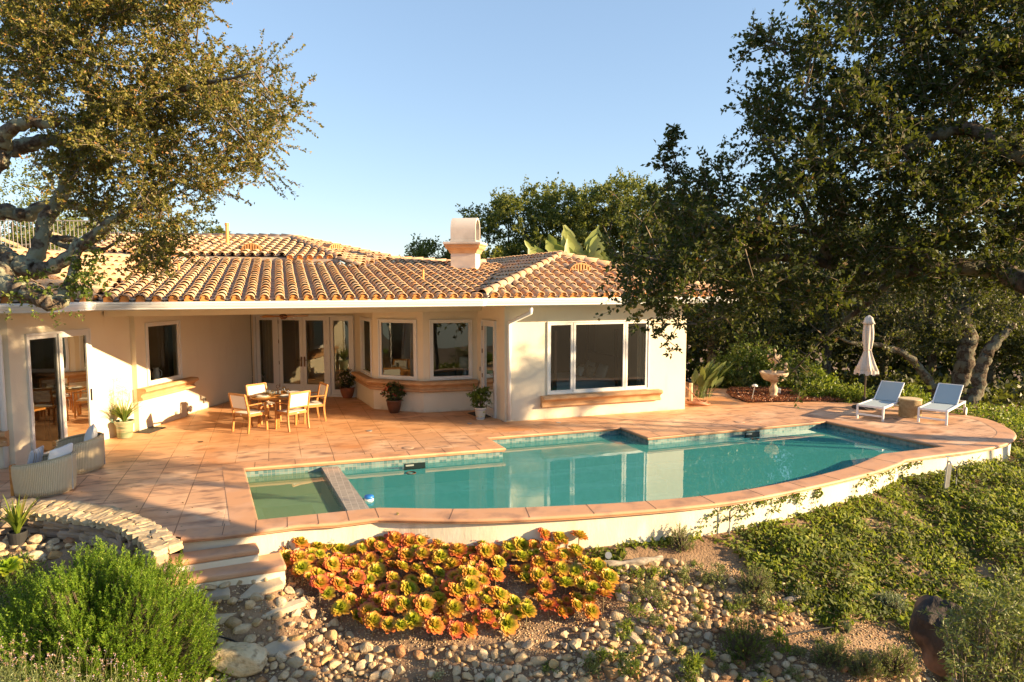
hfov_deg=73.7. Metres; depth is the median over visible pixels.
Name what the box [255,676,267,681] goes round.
cobble
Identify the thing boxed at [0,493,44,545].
potted plant
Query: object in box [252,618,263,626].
cobble
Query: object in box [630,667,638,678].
cobble
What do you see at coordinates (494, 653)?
cobble
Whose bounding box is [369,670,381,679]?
cobble
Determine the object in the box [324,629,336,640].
cobble
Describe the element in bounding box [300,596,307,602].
cobble
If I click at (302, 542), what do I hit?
succulent rosette
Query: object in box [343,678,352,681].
cobble
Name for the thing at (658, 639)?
cobble
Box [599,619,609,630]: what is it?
cobble
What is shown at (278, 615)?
cobble
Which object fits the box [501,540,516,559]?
succulent rosette
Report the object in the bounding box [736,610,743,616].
cobble
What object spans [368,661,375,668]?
cobble
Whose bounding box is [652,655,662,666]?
cobble
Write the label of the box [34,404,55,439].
indoor table
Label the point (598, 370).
bed
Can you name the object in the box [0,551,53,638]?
ground cover
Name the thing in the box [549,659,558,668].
cobble
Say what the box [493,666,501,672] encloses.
cobble
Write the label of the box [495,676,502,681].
cobble
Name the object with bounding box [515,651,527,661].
cobble
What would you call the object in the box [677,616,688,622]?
cobble
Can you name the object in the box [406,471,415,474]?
ring
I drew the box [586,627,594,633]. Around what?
cobble
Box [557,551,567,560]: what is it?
succulent rosette
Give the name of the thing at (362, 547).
succulent rosette
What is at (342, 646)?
cobble
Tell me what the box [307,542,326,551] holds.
succulent rosette
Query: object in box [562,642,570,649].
cobble
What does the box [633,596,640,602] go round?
cobble
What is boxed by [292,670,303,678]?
cobble
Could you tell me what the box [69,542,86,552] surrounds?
cobble
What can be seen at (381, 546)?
succulent rosette
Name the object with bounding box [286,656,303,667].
cobble
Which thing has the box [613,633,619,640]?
cobble
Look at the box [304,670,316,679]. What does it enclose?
cobble
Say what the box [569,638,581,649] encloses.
cobble
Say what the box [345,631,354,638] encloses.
cobble
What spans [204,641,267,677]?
boulder
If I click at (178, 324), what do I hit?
window
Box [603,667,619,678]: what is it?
cobble
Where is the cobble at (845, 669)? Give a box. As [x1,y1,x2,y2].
[840,665,848,671]
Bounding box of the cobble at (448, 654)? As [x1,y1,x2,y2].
[445,650,451,658]
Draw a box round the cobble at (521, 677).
[517,674,528,681]
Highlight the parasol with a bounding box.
[851,315,878,409]
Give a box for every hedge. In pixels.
[790,373,839,401]
[826,379,875,403]
[871,380,931,407]
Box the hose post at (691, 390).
[689,383,692,400]
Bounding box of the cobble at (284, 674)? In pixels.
[278,670,289,679]
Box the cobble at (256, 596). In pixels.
[250,592,263,601]
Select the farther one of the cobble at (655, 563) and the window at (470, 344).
the window at (470, 344)
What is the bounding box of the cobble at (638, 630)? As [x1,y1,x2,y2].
[633,626,645,634]
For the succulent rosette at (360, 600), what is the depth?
9.14 m
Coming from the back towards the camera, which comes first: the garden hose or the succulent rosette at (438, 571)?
the garden hose
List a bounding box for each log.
[503,555,663,570]
[779,595,800,602]
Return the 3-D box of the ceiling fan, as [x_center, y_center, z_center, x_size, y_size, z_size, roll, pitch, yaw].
[-5.893,-0.771,17.631,1.222,0.420,1.182,0,5,0]
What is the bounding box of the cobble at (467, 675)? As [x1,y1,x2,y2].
[462,672,474,680]
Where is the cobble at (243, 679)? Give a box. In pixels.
[237,677,246,681]
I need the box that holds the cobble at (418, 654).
[413,650,423,659]
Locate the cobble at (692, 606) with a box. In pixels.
[690,603,697,611]
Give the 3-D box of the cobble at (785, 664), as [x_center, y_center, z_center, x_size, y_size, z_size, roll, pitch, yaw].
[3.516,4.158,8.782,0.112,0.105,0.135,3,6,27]
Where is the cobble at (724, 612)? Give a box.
[721,610,730,616]
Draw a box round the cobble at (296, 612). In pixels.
[292,608,300,617]
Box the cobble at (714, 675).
[710,670,718,681]
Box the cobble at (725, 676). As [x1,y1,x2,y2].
[721,674,730,679]
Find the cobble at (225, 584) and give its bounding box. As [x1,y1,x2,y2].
[219,581,230,587]
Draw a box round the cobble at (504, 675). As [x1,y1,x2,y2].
[499,670,513,680]
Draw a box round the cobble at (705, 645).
[701,642,709,649]
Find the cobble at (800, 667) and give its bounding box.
[793,664,803,671]
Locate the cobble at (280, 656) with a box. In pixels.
[275,650,287,661]
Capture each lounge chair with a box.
[9,450,76,497]
[52,432,104,473]
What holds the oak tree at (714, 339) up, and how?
on the ground at (706, 551)
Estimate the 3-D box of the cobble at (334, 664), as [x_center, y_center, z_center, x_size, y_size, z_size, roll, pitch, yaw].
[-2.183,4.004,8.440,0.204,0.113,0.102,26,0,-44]
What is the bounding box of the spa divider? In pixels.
[321,466,369,510]
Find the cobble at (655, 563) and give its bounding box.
[650,561,659,565]
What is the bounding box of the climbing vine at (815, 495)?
[693,460,922,534]
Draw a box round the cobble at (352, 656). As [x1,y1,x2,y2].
[347,652,359,660]
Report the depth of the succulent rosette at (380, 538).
10.13 m
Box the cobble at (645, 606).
[642,603,653,611]
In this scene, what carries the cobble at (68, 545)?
on the ground at (706, 551)
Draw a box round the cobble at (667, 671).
[663,668,670,674]
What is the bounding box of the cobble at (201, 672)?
[194,667,207,674]
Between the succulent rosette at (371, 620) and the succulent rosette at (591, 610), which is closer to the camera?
the succulent rosette at (371, 620)
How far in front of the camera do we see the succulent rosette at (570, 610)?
9.22 m
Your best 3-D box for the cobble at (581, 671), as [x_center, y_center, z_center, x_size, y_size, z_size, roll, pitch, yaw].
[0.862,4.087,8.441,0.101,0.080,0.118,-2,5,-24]
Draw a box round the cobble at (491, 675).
[486,673,495,680]
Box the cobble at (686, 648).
[677,645,688,654]
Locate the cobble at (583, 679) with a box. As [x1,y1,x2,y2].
[578,677,589,681]
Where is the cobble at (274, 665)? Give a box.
[270,661,277,669]
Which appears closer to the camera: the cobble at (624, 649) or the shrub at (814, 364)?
the cobble at (624, 649)
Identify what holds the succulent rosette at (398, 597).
on the ground at (706, 551)
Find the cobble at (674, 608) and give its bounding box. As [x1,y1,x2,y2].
[670,605,677,611]
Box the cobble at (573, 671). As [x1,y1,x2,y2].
[570,667,576,673]
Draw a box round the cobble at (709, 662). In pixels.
[702,656,715,667]
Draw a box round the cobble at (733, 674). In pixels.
[728,669,737,679]
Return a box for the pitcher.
[152,367,161,379]
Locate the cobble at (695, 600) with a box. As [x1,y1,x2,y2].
[690,597,699,602]
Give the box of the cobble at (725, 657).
[719,654,730,662]
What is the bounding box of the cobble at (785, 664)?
[781,661,789,669]
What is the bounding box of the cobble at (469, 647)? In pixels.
[466,644,472,650]
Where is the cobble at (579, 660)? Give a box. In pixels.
[577,658,585,666]
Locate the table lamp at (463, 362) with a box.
[459,356,468,374]
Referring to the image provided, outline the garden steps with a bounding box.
[154,543,285,598]
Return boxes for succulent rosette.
[0,556,22,576]
[279,549,293,566]
[289,568,299,580]
[290,549,306,562]
[292,536,308,548]
[292,559,311,586]
[303,571,311,593]
[305,547,317,557]
[306,553,316,563]
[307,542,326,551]
[309,574,331,604]
[311,567,327,590]
[314,549,326,559]
[315,559,324,568]
[320,585,335,612]
[322,556,341,574]
[324,543,331,549]
[324,572,335,585]
[330,576,346,599]
[330,598,350,621]
[331,543,349,554]
[333,552,344,557]
[338,568,350,575]
[339,574,353,585]
[340,556,355,568]
[342,592,357,612]
[343,584,352,592]
[346,569,366,593]
[347,544,358,554]
[349,553,362,559]
[351,608,362,626]
[355,597,368,606]
[356,543,368,553]
[357,601,377,620]
[358,560,368,567]
[360,551,378,563]
[361,584,377,598]
[363,611,382,636]
[364,537,377,550]
[364,573,376,584]
[365,562,386,582]
[367,591,382,605]
[370,607,381,612]
[373,540,388,555]
[375,536,385,540]
[376,557,384,563]
[377,582,386,591]
[378,605,387,614]
[379,616,396,639]
[381,549,396,569]
[381,594,399,615]
[382,589,400,596]
[383,531,402,554]
[385,560,398,570]
[385,579,400,590]
[386,570,401,581]
[392,546,400,558]
[392,618,408,642]
[395,560,410,580]
[395,595,411,613]
[395,604,404,618]
[398,547,416,562]
[399,533,417,547]
[399,596,413,611]
[401,578,419,596]
[402,609,425,634]
[403,574,419,583]
[408,595,415,609]
[409,563,426,574]
[411,544,421,562]
[413,546,431,563]
[413,594,437,622]
[414,535,426,545]
[415,569,426,587]
[418,573,435,590]
[423,559,434,573]
[424,616,445,642]
[425,543,437,548]
[429,591,448,611]
[431,557,439,565]
[431,566,444,578]
[431,585,441,591]
[432,548,450,566]
[433,539,444,545]
[435,577,445,585]
[436,607,444,614]
[438,543,450,556]
[438,614,451,629]
[439,579,454,597]
[441,557,460,570]
[442,598,464,620]
[445,569,457,581]
[445,582,465,599]
[446,620,464,639]
[447,543,467,566]
[453,575,462,583]
[456,565,464,575]
[459,557,469,565]
[460,575,481,594]
[461,619,477,638]
[462,551,474,559]
[462,564,480,579]
[462,594,480,619]
[464,560,478,566]
[469,545,476,552]
[469,553,483,562]
[472,614,480,624]
[475,542,493,560]
[475,564,488,576]
[476,560,490,567]
[476,590,485,608]
[477,608,496,630]
[478,574,490,585]
[479,594,495,607]
[480,584,492,595]
[487,542,501,554]
[488,586,508,608]
[489,567,505,585]
[490,620,500,628]
[491,555,506,567]
[492,608,501,619]
[498,602,511,612]
[498,612,518,635]
[500,550,511,561]
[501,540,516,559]
[506,594,521,606]
[507,565,522,580]
[510,606,525,619]
[512,536,530,550]
[512,550,529,565]
[515,602,536,627]
[518,572,531,588]
[519,562,531,571]
[522,598,532,603]
[525,549,535,562]
[526,587,540,596]
[528,567,548,587]
[529,539,539,548]
[530,554,547,570]
[532,548,540,554]
[534,592,544,603]
[536,577,555,598]
[537,540,557,563]
[538,527,551,553]
[538,598,558,619]
[543,550,559,564]
[544,565,553,575]
[551,540,560,546]
[551,576,558,591]
[552,560,571,583]
[553,531,568,544]
[553,597,566,610]
[554,605,567,621]
[555,576,575,594]
[556,547,574,560]
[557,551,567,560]
[562,595,571,605]
[565,606,574,616]
[568,543,583,552]
[568,563,584,578]
[569,548,582,558]
[569,590,585,604]
[570,530,588,544]
[571,598,583,620]
[574,576,586,592]
[577,555,591,569]
[582,594,596,602]
[582,601,600,620]
[583,570,600,582]
[584,580,601,595]
[588,557,607,574]
[595,588,612,612]
[599,568,618,586]
[599,580,614,599]
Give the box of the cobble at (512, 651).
[508,648,517,655]
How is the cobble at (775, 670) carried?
on the ground at (706, 551)
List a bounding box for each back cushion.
[48,443,72,459]
[84,424,97,440]
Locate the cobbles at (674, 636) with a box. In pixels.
[3,534,931,681]
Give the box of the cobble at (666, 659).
[661,655,670,663]
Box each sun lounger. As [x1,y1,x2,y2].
[856,380,904,421]
[917,383,966,425]
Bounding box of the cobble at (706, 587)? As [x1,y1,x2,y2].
[703,584,713,589]
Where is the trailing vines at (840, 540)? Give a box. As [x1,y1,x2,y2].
[582,432,1023,660]
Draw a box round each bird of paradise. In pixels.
[524,225,612,261]
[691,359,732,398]
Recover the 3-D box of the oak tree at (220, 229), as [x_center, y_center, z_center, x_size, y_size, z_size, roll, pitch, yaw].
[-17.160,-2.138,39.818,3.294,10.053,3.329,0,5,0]
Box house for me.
[0,218,738,468]
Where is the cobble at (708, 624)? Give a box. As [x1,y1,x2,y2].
[702,620,712,628]
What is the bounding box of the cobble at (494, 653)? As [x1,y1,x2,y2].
[491,649,498,658]
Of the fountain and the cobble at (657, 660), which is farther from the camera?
the fountain
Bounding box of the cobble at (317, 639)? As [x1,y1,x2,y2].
[311,635,322,644]
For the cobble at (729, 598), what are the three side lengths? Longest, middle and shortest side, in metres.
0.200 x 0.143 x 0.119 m
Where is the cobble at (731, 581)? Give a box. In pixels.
[728,577,735,584]
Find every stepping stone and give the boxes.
[199,587,229,601]
[205,606,260,624]
[240,577,283,598]
[261,599,305,618]
[263,638,305,656]
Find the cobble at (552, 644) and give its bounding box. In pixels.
[543,640,558,649]
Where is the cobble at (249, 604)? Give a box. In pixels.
[245,600,255,609]
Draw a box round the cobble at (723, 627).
[720,625,729,631]
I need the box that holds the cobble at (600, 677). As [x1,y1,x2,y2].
[592,672,604,678]
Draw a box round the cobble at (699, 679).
[694,677,703,681]
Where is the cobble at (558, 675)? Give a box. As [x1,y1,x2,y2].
[553,670,562,677]
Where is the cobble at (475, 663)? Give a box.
[471,660,479,667]
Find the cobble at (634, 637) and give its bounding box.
[626,631,641,645]
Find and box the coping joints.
[222,420,894,534]
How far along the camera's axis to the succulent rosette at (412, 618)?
8.76 m
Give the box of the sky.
[0,0,1023,287]
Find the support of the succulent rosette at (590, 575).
on the ground at (706, 551)
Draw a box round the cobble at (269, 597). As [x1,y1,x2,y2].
[266,594,274,600]
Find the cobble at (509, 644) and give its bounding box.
[503,640,513,648]
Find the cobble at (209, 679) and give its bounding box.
[204,677,216,681]
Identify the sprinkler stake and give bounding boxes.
[729,511,730,535]
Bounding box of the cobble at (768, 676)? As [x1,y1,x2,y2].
[759,672,774,681]
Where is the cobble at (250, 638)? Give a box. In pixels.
[243,634,256,642]
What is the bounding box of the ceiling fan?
[260,314,307,318]
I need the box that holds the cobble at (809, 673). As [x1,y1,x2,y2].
[804,670,813,678]
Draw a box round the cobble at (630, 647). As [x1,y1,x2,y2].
[628,645,637,652]
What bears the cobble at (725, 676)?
on the ground at (706, 551)
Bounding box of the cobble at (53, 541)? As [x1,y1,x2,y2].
[47,537,59,544]
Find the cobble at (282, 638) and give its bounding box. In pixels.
[277,636,287,641]
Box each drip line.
[214,636,237,641]
[760,597,905,640]
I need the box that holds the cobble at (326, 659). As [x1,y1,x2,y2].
[321,654,333,664]
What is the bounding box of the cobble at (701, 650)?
[698,647,706,653]
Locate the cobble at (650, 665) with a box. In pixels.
[647,662,653,669]
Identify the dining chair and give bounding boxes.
[228,393,267,433]
[245,382,281,424]
[274,390,310,431]
[298,382,327,423]
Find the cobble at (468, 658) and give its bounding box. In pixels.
[462,654,476,661]
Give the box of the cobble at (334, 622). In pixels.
[329,618,338,625]
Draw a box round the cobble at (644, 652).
[639,646,646,654]
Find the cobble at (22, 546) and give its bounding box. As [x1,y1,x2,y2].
[15,542,26,551]
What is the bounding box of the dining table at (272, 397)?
[250,391,297,428]
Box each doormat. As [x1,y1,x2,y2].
[133,427,165,433]
[468,412,490,417]
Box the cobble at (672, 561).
[668,557,677,565]
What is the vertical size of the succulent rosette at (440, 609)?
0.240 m
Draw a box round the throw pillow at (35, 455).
[27,445,43,463]
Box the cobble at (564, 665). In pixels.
[560,661,568,671]
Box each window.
[144,320,182,385]
[360,317,371,376]
[377,319,416,379]
[429,319,472,379]
[547,320,649,394]
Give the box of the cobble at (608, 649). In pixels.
[597,646,612,655]
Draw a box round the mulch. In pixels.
[727,386,861,402]
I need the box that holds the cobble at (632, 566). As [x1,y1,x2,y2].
[629,564,638,573]
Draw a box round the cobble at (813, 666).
[808,663,818,670]
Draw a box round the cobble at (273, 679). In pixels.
[269,676,277,681]
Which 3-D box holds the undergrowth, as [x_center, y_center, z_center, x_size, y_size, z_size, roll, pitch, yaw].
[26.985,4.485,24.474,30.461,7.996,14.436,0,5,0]
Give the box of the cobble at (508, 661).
[504,658,513,664]
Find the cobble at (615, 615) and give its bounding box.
[610,611,623,619]
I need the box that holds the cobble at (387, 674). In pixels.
[381,668,393,680]
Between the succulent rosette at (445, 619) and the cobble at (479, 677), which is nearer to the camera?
the cobble at (479, 677)
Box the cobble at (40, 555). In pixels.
[28,551,46,561]
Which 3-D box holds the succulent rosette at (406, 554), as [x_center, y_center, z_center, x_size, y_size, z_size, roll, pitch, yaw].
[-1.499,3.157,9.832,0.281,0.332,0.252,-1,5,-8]
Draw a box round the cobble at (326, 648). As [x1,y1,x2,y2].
[322,644,330,651]
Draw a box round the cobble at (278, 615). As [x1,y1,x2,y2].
[272,611,283,619]
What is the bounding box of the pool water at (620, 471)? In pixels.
[356,440,872,508]
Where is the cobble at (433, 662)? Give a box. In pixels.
[429,658,437,666]
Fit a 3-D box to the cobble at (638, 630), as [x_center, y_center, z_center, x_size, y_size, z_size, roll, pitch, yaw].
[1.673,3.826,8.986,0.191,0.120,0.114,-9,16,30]
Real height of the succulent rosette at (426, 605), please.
0.408 m
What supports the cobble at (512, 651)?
on the ground at (706, 551)
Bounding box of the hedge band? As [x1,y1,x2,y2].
[922,401,1023,438]
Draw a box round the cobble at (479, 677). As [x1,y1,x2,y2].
[474,673,485,681]
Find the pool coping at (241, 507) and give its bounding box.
[222,417,974,530]
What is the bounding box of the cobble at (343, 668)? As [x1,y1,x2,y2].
[337,663,349,672]
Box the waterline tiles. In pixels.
[246,424,933,482]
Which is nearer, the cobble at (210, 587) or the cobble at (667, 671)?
the cobble at (667, 671)
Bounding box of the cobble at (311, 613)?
[305,608,317,618]
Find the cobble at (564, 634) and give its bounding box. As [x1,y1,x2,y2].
[560,631,568,638]
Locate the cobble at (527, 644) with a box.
[521,640,533,648]
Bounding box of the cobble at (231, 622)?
[225,616,241,628]
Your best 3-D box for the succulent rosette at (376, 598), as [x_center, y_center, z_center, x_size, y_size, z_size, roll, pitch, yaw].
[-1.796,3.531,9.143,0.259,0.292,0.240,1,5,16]
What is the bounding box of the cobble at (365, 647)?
[360,642,373,652]
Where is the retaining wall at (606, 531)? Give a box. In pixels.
[183,444,1010,555]
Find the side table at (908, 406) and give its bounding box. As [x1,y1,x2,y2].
[898,397,921,417]
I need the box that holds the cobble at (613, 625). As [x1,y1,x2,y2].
[609,622,617,628]
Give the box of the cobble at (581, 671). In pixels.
[578,668,585,675]
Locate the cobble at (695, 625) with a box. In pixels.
[691,621,699,628]
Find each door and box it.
[24,328,95,453]
[278,317,303,390]
[302,317,327,393]
[482,322,493,414]
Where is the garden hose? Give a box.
[685,386,709,405]
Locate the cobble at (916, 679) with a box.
[911,676,920,681]
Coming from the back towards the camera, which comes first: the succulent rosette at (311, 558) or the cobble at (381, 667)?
the succulent rosette at (311, 558)
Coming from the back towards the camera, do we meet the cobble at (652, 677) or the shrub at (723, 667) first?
the shrub at (723, 667)
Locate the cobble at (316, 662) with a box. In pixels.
[311,657,321,666]
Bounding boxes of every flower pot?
[98,374,144,438]
[252,365,266,382]
[335,368,355,397]
[380,381,406,412]
[466,384,492,419]
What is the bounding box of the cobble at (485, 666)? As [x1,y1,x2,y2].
[480,662,492,670]
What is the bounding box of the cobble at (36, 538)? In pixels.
[26,534,45,543]
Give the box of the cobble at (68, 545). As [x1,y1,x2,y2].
[65,543,73,548]
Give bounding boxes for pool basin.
[252,432,903,489]
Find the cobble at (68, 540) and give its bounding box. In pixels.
[63,537,74,543]
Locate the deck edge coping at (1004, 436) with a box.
[181,413,1016,542]
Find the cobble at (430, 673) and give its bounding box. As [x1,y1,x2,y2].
[427,670,435,677]
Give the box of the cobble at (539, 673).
[533,670,543,676]
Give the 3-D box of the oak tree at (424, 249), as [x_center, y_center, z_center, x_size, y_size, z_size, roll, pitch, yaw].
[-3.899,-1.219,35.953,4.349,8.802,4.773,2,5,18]
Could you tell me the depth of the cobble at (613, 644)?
8.76 m
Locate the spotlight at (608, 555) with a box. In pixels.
[605,552,611,559]
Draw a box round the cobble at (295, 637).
[289,634,302,640]
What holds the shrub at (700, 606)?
on the ground at (706, 551)
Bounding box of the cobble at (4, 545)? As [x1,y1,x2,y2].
[0,541,9,550]
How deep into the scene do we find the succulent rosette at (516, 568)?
9.67 m
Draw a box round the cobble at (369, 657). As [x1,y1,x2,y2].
[364,653,373,663]
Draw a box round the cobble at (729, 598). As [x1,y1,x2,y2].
[723,593,733,604]
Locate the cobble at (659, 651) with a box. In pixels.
[655,649,666,653]
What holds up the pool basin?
on the ground at (706, 551)
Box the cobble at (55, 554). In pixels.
[48,550,62,558]
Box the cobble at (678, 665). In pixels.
[676,664,685,672]
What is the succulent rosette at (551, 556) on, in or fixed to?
on the ground at (706, 551)
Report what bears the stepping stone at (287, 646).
on the ground at (706, 551)
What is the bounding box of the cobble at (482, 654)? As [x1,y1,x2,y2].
[477,649,488,659]
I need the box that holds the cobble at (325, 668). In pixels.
[322,665,328,671]
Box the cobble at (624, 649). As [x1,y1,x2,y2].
[618,646,628,652]
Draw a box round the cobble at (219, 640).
[215,635,225,644]
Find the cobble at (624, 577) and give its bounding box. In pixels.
[620,574,629,580]
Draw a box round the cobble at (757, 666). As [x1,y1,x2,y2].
[753,662,763,670]
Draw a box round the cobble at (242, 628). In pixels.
[232,623,251,633]
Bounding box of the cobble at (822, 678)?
[818,675,826,681]
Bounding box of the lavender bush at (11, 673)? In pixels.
[0,633,217,681]
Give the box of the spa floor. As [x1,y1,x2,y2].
[249,477,340,519]
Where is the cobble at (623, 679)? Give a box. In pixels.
[616,675,628,681]
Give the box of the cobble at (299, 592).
[295,588,303,595]
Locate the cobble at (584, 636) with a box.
[580,632,588,640]
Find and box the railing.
[0,220,122,250]
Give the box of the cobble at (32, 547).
[26,544,40,550]
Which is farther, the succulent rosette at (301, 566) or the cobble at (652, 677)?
the succulent rosette at (301, 566)
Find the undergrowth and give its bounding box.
[797,362,1023,421]
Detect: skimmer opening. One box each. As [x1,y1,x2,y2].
[403,462,426,470]
[744,431,760,438]
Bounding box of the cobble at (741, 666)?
[734,659,745,669]
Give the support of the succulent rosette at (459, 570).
on the ground at (706, 551)
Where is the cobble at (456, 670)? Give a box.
[452,665,460,675]
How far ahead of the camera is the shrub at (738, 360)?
22.53 m
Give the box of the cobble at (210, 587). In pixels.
[201,584,216,589]
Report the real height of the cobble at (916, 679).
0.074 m
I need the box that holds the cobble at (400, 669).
[396,665,405,674]
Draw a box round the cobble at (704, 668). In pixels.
[699,664,707,672]
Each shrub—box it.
[430,668,445,681]
[540,660,562,674]
[578,648,601,680]
[593,646,619,663]
[612,587,621,597]
[613,616,634,640]
[615,648,642,681]
[625,564,645,579]
[626,600,646,621]
[628,574,673,608]
[628,642,645,657]
[643,628,653,640]
[644,612,666,631]
[645,565,670,578]
[655,598,670,611]
[666,623,676,633]
[667,521,695,552]
[667,641,685,656]
[674,564,693,587]
[675,655,702,681]
[686,649,707,675]
[689,590,702,603]
[689,609,705,622]
[690,559,703,567]
[693,600,705,609]
[696,565,730,592]
[697,355,748,392]
[703,647,717,659]
[711,561,726,579]
[713,323,788,387]
[719,613,772,670]
[720,661,730,672]
[722,370,759,393]
[723,596,747,614]
[729,591,754,609]
[733,563,776,597]
[736,671,750,681]
[741,347,794,387]
[753,589,774,614]
[757,676,772,681]
[760,348,825,388]
[768,625,791,656]
[769,598,795,615]
[781,663,808,681]
[789,366,843,391]
[791,583,819,605]
[791,643,808,657]
[810,635,822,643]
[810,640,852,674]
[816,607,835,618]
[834,632,851,648]
[840,647,889,681]
[872,590,907,613]
[876,641,920,681]
[919,556,1023,681]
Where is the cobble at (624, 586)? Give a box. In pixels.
[620,583,629,590]
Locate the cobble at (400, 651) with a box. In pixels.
[395,644,405,657]
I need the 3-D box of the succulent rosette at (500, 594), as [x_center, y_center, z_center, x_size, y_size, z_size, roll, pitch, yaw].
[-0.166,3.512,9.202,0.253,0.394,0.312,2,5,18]
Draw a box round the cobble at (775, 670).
[769,665,781,676]
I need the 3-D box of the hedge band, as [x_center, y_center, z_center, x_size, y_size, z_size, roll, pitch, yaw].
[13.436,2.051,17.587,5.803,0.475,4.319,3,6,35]
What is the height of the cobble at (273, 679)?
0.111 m
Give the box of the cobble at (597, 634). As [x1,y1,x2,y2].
[594,631,602,638]
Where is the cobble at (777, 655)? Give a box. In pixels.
[772,651,782,659]
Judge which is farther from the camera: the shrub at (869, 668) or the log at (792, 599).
the log at (792, 599)
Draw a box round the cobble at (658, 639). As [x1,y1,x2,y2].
[654,635,662,643]
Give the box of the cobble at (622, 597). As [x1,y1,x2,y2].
[615,592,628,601]
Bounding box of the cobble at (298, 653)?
[294,651,301,657]
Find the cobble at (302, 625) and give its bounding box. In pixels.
[298,621,307,628]
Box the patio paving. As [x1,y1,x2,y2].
[0,381,996,536]
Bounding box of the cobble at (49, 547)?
[46,543,53,551]
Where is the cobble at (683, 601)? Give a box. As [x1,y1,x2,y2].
[680,596,688,605]
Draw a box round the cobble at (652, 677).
[646,674,655,681]
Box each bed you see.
[551,326,618,390]
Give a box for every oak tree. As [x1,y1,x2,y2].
[0,0,323,327]
[0,155,100,249]
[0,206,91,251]
[5,195,151,251]
[94,210,217,258]
[202,217,231,233]
[399,233,450,263]
[440,187,559,258]
[480,174,600,257]
[480,246,509,258]
[512,172,620,253]
[520,167,670,268]
[572,165,709,269]
[575,173,655,253]
[593,0,1023,408]
[619,210,809,387]
[625,187,754,365]
[687,217,875,378]
[740,202,920,374]
[813,203,979,378]
[832,249,1023,407]
[837,194,1022,382]
[889,206,1023,388]
[954,215,1023,371]
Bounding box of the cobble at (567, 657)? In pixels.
[561,654,572,661]
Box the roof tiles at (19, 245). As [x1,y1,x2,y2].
[0,237,51,248]
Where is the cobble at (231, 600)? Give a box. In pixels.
[227,597,237,604]
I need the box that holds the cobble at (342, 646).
[337,641,347,651]
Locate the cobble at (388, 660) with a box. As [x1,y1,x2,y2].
[384,658,392,663]
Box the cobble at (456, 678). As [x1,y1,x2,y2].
[453,675,460,681]
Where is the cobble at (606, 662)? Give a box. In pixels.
[601,657,609,665]
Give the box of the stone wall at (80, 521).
[0,498,183,580]
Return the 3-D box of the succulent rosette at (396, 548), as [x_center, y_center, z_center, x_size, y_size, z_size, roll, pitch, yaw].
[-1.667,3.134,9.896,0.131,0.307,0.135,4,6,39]
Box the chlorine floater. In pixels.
[364,494,373,504]
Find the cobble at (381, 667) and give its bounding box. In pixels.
[378,664,385,670]
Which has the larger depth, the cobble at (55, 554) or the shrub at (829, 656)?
the cobble at (55, 554)
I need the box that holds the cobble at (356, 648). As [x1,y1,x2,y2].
[351,645,359,651]
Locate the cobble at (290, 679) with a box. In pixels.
[287,677,297,681]
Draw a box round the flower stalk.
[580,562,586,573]
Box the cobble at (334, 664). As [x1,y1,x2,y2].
[328,660,341,668]
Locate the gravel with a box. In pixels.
[183,562,933,681]
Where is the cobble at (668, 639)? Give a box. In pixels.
[664,636,671,644]
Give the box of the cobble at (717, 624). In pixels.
[714,620,721,627]
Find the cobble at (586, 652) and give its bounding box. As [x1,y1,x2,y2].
[581,649,598,660]
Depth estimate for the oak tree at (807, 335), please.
25.45 m
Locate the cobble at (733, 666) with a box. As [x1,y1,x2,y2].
[729,663,737,670]
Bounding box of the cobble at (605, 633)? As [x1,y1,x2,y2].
[601,629,611,637]
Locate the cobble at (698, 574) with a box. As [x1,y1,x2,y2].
[694,571,703,577]
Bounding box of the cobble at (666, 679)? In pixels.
[661,676,671,681]
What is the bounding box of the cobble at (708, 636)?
[703,632,712,641]
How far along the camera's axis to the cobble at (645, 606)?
9.30 m
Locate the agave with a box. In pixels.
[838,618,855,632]
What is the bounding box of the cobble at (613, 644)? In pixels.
[608,641,617,648]
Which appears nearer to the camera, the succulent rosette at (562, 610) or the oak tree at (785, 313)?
the succulent rosette at (562, 610)
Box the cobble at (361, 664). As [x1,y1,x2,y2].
[355,659,366,669]
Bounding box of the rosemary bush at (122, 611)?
[0,535,239,681]
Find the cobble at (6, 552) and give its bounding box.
[0,550,8,556]
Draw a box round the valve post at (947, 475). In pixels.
[943,456,951,495]
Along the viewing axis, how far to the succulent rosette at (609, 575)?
9.56 m
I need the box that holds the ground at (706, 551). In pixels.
[0,243,1023,681]
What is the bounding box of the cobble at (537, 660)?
[530,656,546,665]
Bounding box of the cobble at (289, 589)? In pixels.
[285,586,294,594]
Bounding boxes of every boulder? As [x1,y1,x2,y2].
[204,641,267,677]
[909,595,992,679]
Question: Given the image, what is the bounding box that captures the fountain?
[759,349,788,396]
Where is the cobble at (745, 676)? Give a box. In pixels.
[743,674,752,680]
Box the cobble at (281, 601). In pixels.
[275,596,286,606]
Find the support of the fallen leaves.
on the patio paving
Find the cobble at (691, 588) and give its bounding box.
[687,585,697,594]
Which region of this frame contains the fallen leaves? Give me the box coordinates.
[17,417,973,526]
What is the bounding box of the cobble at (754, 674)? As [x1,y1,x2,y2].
[748,672,758,677]
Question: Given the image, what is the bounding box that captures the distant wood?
[682,191,1023,384]
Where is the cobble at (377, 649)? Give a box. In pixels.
[373,646,383,652]
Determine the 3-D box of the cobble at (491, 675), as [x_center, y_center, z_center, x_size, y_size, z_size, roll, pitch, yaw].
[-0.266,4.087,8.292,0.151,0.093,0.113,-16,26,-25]
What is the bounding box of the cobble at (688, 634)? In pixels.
[684,632,691,638]
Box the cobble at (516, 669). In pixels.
[510,664,521,673]

